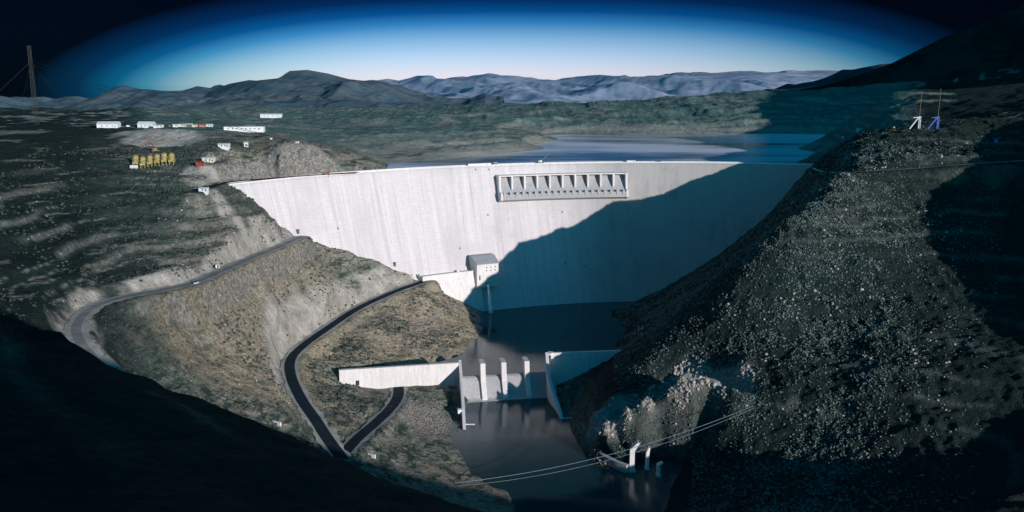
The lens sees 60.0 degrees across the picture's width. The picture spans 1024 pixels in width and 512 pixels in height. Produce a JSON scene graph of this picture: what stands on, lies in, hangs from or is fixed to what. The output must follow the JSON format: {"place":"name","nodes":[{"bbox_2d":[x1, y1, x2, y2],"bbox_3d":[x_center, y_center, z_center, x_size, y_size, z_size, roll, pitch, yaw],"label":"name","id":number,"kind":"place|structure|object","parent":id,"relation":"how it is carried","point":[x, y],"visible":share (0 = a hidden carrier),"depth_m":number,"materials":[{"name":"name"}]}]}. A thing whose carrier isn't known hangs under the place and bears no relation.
{"place":"outdoors","nodes":[
{"label":"outdoors","id":0,"kind":"place"},
{"bbox_2d":[71,236,304,361],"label":"road","id":1,"kind":"structure","parent":0,"point":[77,336],"depth_m":622.49,"materials":[{"name":"grey gravel"}]},
{"bbox_2d":[70,78,352,109],"bbox_3d":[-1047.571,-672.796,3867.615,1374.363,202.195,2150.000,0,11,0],"label":"hill","id":2,"kind":"structure","parent":0,"point":[267,93],"depth_m":3409.93,"materials":[{"name":"grey stone"}]},
{"bbox_2d":[0,70,504,108],"bbox_3d":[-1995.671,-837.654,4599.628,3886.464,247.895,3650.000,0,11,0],"label":"mountain","id":3,"kind":"structure","parent":0,"point":[342,91],"depth_m":3826.12,"materials":[{"name":"grey stone"}]},
{"bbox_2d":[193,172,359,190],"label":"crest road","id":4,"kind":"structure","parent":0,"point":[213,185],"depth_m":921.07,"materials":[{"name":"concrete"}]},
{"bbox_2d":[284,280,429,457],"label":"road","id":5,"kind":"structure","parent":0,"point":[322,430],"depth_m":731.55,"materials":[{"name":"black asphalt"}]},
{"bbox_2d":[344,386,403,452],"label":"branch road","id":6,"kind":"structure","parent":0,"point":[353,442],"depth_m":704.60,"materials":[{"name":"black asphalt"}]},
{"bbox_2d":[0,65,1023,511],"bbox_3d":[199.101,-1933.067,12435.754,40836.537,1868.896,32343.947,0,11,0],"label":"ground","id":7,"kind":"structure","parent":0,"point":[82,429],"depth_m":722.44,"materials":[{"name":"brown soil"}]},
{"bbox_2d":[5,46,81,125],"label":"cableway mast","id":8,"kind":"object","parent":7,"relation":"on","point":[31,66],"visible":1,"depth_m":1346.92,"materials":[{"name":"grey metal"}]},
{"bbox_2d":[31,63,285,139],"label":"cableway rope","id":9,"kind":"object","parent":8,"relation":"attached to","point":[157,107],"visible":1,"depth_m":1181.63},
{"bbox_2d":[33,61,286,140],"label":"cableway rope","id":10,"kind":"object","parent":8,"relation":"attached to","point":[163,105],"visible":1,"depth_m":1178.71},
{"bbox_2d":[96,121,120,127],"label":"house","id":11,"kind":"structure","parent":7,"relation":"on","point":[111,124],"depth_m":1234.13,"materials":[{"name":"white paint"}]},
{"bbox_2d":[130,165,137,168],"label":"water tank","id":12,"kind":"object","parent":7,"relation":"on","point":[133,166],"visible":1,"depth_m":908.76,"materials":[{"name":"white paint"}]},
{"bbox_2d":[132,154,139,164],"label":"batching hopper","id":13,"kind":"object","parent":7,"relation":"on","point":[135,158],"visible":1,"depth_m":911.55,"materials":[{"name":"yellow paint"}]},
{"bbox_2d":[139,156,146,168],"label":"batching hopper","id":14,"kind":"object","parent":7,"relation":"on","point":[142,161],"visible":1,"depth_m":910.87,"materials":[{"name":"yellow paint"}]},
{"bbox_2d":[137,121,155,127],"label":"house","id":15,"kind":"structure","parent":7,"relation":"on","point":[146,124],"depth_m":1233.50,"materials":[{"name":"white paint"}]},
{"bbox_2d":[147,154,153,165],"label":"batching hopper","id":16,"kind":"object","parent":7,"relation":"on","point":[150,159],"visible":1,"depth_m":909.59,"materials":[{"name":"yellow paint"}]},
{"bbox_2d":[143,136,159,151],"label":"mobile crane","id":17,"kind":"object","parent":7,"relation":"on","point":[154,149],"visible":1,"depth_m":980.04,"materials":[{"name":"yellow metal"}]},
{"bbox_2d":[153,153,160,162],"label":"batching hopper","id":18,"kind":"object","parent":7,"relation":"on","point":[156,158],"visible":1,"depth_m":908.30,"materials":[{"name":"yellow paint"}]},
{"bbox_2d":[153,125,163,127],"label":"house","id":19,"kind":"structure","parent":7,"relation":"on","point":[157,126],"depth_m":1216.90,"materials":[{"name":"white paint"}]},
{"bbox_2d":[160,152,167,164],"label":"batching hopper","id":20,"kind":"object","parent":7,"relation":"on","point":[163,157],"visible":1,"depth_m":907.14,"materials":[{"name":"yellow paint"}]},
{"bbox_2d":[168,152,174,164],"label":"batching hopper","id":21,"kind":"object","parent":7,"relation":"on","point":[171,157],"visible":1,"depth_m":906.22,"materials":[{"name":"yellow paint"}]},
{"bbox_2d":[61,236,306,369],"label":"verge","id":22,"kind":"structure","parent":7,"relation":"on","point":[92,345],"depth_m":617.55,"materials":[{"name":"grey gravel"}]},
{"bbox_2d":[195,161,204,166],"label":"house","id":23,"kind":"structure","parent":7,"relation":"on","point":[200,163],"depth_m":897.05,"materials":[{"name":"red paint"}]},
{"bbox_2d":[198,187,208,194],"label":"house","id":24,"kind":"structure","parent":7,"relation":"on","point":[205,190],"depth_m":821.60,"materials":[{"name":"white paint"}]},
{"bbox_2d":[202,157,215,162],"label":"house","id":25,"kind":"structure","parent":7,"relation":"on","point":[209,159],"depth_m":908.95,"materials":[{"name":"white"}]},
{"bbox_2d":[217,143,229,149],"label":"house","id":26,"kind":"structure","parent":7,"relation":"on","point":[225,146],"depth_m":951.21,"materials":[{"name":"white paint"}]},
{"bbox_2d":[0,143,477,450],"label":"stones","id":27,"kind":"object","parent":7,"relation":"on","point":[256,275],"visible":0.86,"depth_m":807.93,"materials":[{"name":"grey stone"}]},
{"bbox_2d":[0,141,478,474],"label":"scrub","id":28,"kind":"object","parent":7,"relation":"on","point":[349,387],"visible":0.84,"depth_m":800.09,"materials":[{"name":"green plant"}]},
{"bbox_2d":[223,125,264,131],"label":"house","id":29,"kind":"structure","parent":7,"relation":"on","point":[256,128],"depth_m":1177.30,"materials":[{"name":"white paint"}]},
{"bbox_2d":[260,114,281,117],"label":"house","id":30,"kind":"structure","parent":7,"relation":"on","point":[270,115],"depth_m":1787.13,"materials":[{"name":"white paint"}]},
{"bbox_2d":[273,420,281,425],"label":"culvert headwall","id":31,"kind":"object","parent":7,"relation":"on","point":[278,423],"visible":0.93,"depth_m":629.80,"materials":[{"name":"concrete"}]},
{"bbox_2d":[279,280,432,458],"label":"road verge","id":32,"kind":"structure","parent":7,"relation":"on","point":[320,414],"depth_m":732.89,"materials":[{"name":"grey gravel"}]},
{"bbox_2d":[368,453,375,458],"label":"culvert headwall","id":33,"kind":"object","parent":7,"relation":"on","point":[371,455],"visible":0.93,"depth_m":634.36,"materials":[{"name":"concrete"}]},
{"bbox_2d":[343,386,407,453],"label":"road shoulder","id":34,"kind":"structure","parent":7,"relation":"on","point":[369,420],"depth_m":708.05},
{"bbox_2d":[339,362,458,388],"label":"wing wall","id":35,"kind":"structure","parent":7,"relation":"on","point":[446,373],"depth_m":799.05,"materials":[{"name":"concrete"}]},
{"bbox_2d":[419,270,483,310],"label":"access wall","id":36,"kind":"structure","parent":7,"relation":"on","point":[460,285],"depth_m":1042.76,"materials":[{"name":"concrete"}]},
{"bbox_2d":[457,360,465,429],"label":"training wall","id":37,"kind":"structure","parent":7,"relation":"on","point":[461,410],"depth_m":770.49,"materials":[{"name":"concrete"}]},
{"bbox_2d":[190,161,812,311],"bbox_3d":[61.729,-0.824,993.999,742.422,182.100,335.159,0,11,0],"label":"arch dam","id":38,"kind":"structure","parent":7,"relation":"on","point":[550,233],"depth_m":1100.38,"materials":[{"name":"concrete"}]},
{"bbox_2d":[467,163,490,165],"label":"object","id":39,"kind":"structure","parent":38,"relation":"on","point":[478,164],"depth_m":1088.71,"materials":[{"name":"white paint"}]},
{"bbox_2d":[468,253,498,287],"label":"valve house","id":40,"kind":"structure","parent":38,"relation":"attached to","point":[484,267],"depth_m":1051.74,"materials":[{"name":"concrete"}]},
{"bbox_2d":[487,284,492,312],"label":"water jet","id":41,"kind":"object","parent":40,"relation":"attached to","point":[490,302],"visible":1,"depth_m":1046.80,"materials":[{"name":"white"}]},
{"bbox_2d":[387,397,623,474],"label":"riprap","id":42,"kind":"object","parent":7,"relation":"on","point":[442,421],"visible":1,"depth_m":738.53,"materials":[{"name":"grey stone"}]},
{"bbox_2d":[457,357,556,402],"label":"weir","id":43,"kind":"object","parent":7,"relation":"on","point":[503,384],"visible":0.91,"depth_m":811.79,"materials":[{"name":"concrete"}]},
{"bbox_2d":[545,352,562,418],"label":"training wall","id":44,"kind":"structure","parent":7,"relation":"on","point":[552,398],"depth_m":796.13,"materials":[{"name":"concrete"}]},
{"bbox_2d":[548,350,620,384],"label":"wing wall","id":45,"kind":"structure","parent":7,"relation":"on","point":[565,366],"depth_m":831.65,"materials":[{"name":"concrete"}]},
{"bbox_2d":[456,406,751,482],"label":"cable","id":46,"kind":"object","parent":7,"relation":"attached to","point":[609,454],"visible":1,"depth_m":640.61,"materials":[{"name":"metal"}]},
{"bbox_2d":[582,423,628,472],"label":"dyke wall","id":47,"kind":"structure","parent":7,"relation":"on","point":[616,464],"depth_m":658.97,"materials":[{"name":"grey concrete"}]},
{"bbox_2d":[461,408,752,485],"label":"cable","id":48,"kind":"object","parent":7,"relation":"attached to","point":[610,459],"visible":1,"depth_m":637.78,"materials":[{"name":"metal"}]},
{"bbox_2d":[628,441,639,472],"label":"outlet pillar","id":49,"kind":"structure","parent":7,"relation":"on","point":[632,459],"depth_m":652.44,"materials":[{"name":"concrete"}]},
{"bbox_2d":[644,446,649,470],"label":"outlet pillar","id":50,"kind":"structure","parent":7,"relation":"on","point":[646,466],"depth_m":657.01,"materials":[{"name":"concrete"}]},
{"bbox_2d":[655,461,662,477],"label":"outlet pillar","id":51,"kind":"structure","parent":7,"relation":"on","point":[657,473],"depth_m":645.53,"materials":[{"name":"concrete"}]},
{"bbox_2d":[586,355,754,440],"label":"outcrop stones","id":52,"kind":"object","parent":7,"relation":"on","point":[679,388],"visible":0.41,"depth_m":690.41,"materials":[{"name":"grey stone"}]},
{"bbox_2d":[596,140,973,475],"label":"stones","id":53,"kind":"object","parent":7,"relation":"on","point":[836,307],"visible":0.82,"depth_m":729.80,"materials":[{"name":"grey stone"}]},
{"bbox_2d":[612,119,1011,511],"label":"scrub","id":54,"kind":"object","parent":7,"relation":"on","point":[821,336],"visible":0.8,"depth_m":723.09,"materials":[{"name":"green plant"}]},
{"bbox_2d":[909,94,921,128],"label":"cableway anchor","id":55,"kind":"object","parent":7,"relation":"on","point":[919,117],"visible":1,"depth_m":1033.37,"materials":[{"name":"white paint"}]},
{"bbox_2d":[927,90,940,128],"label":"cableway anchor","id":56,"kind":"object","parent":7,"relation":"on","point":[936,118],"visible":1,"depth_m":1026.59,"materials":[{"name":"blue paint"}]},
{"bbox_2d":[0,0,1023,97],"label":"sky","id":57,"kind":"structure","parent":0,"point":[162,45],"materials":[{"name":"blue"}]},
{"bbox_2d":[437,301,635,375],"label":"pool","id":58,"kind":"structure","parent":0,"point":[512,337],"depth_m":957.35,"materials":[{"name":"liquid"}]},
{"bbox_2d":[447,398,683,511],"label":"river","id":59,"kind":"structure","parent":0,"point":[502,438],"depth_m":664.39,"materials":[{"name":"liquid"}]},
{"bbox_2d":[386,133,825,168],"bbox_3d":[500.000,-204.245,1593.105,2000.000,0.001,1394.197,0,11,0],"label":"reservoir","id":60,"kind":"object","parent":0,"point":[735,147],"visible":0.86,"depth_m":1395.41,"materials":[{"name":"liquid"}]},
{"bbox_2d":[377,70,837,103],"bbox_3d":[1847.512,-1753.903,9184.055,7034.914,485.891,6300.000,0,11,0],"label":"mountain range","id":61,"kind":"structure","parent":0,"point":[529,90],"depth_m":7930.00,"materials":[{"name":"grey stone"}]},
{"bbox_2d":[764,63,890,90],"bbox_3d":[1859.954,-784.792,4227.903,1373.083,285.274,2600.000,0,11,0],"label":"foothill","id":62,"kind":"structure","parent":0,"point":[840,75],"depth_m":4343.65,"materials":[{"name":"grey stone"}]},
{"bbox_2d":[801,5,1023,90],"bbox_3d":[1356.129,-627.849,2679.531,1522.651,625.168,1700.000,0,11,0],"label":"dark mountain","id":63,"kind":"structure","parent":0,"point":[995,44],"depth_m":2580.60,"materials":[{"name":"black stone"}]},
{"bbox_2d":[811,160,1023,171],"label":"terrace road","id":64,"kind":"structure","parent":0,"point":[930,167],"depth_m":906.20,"materials":[{"name":"grey asphalt"}]}
]}

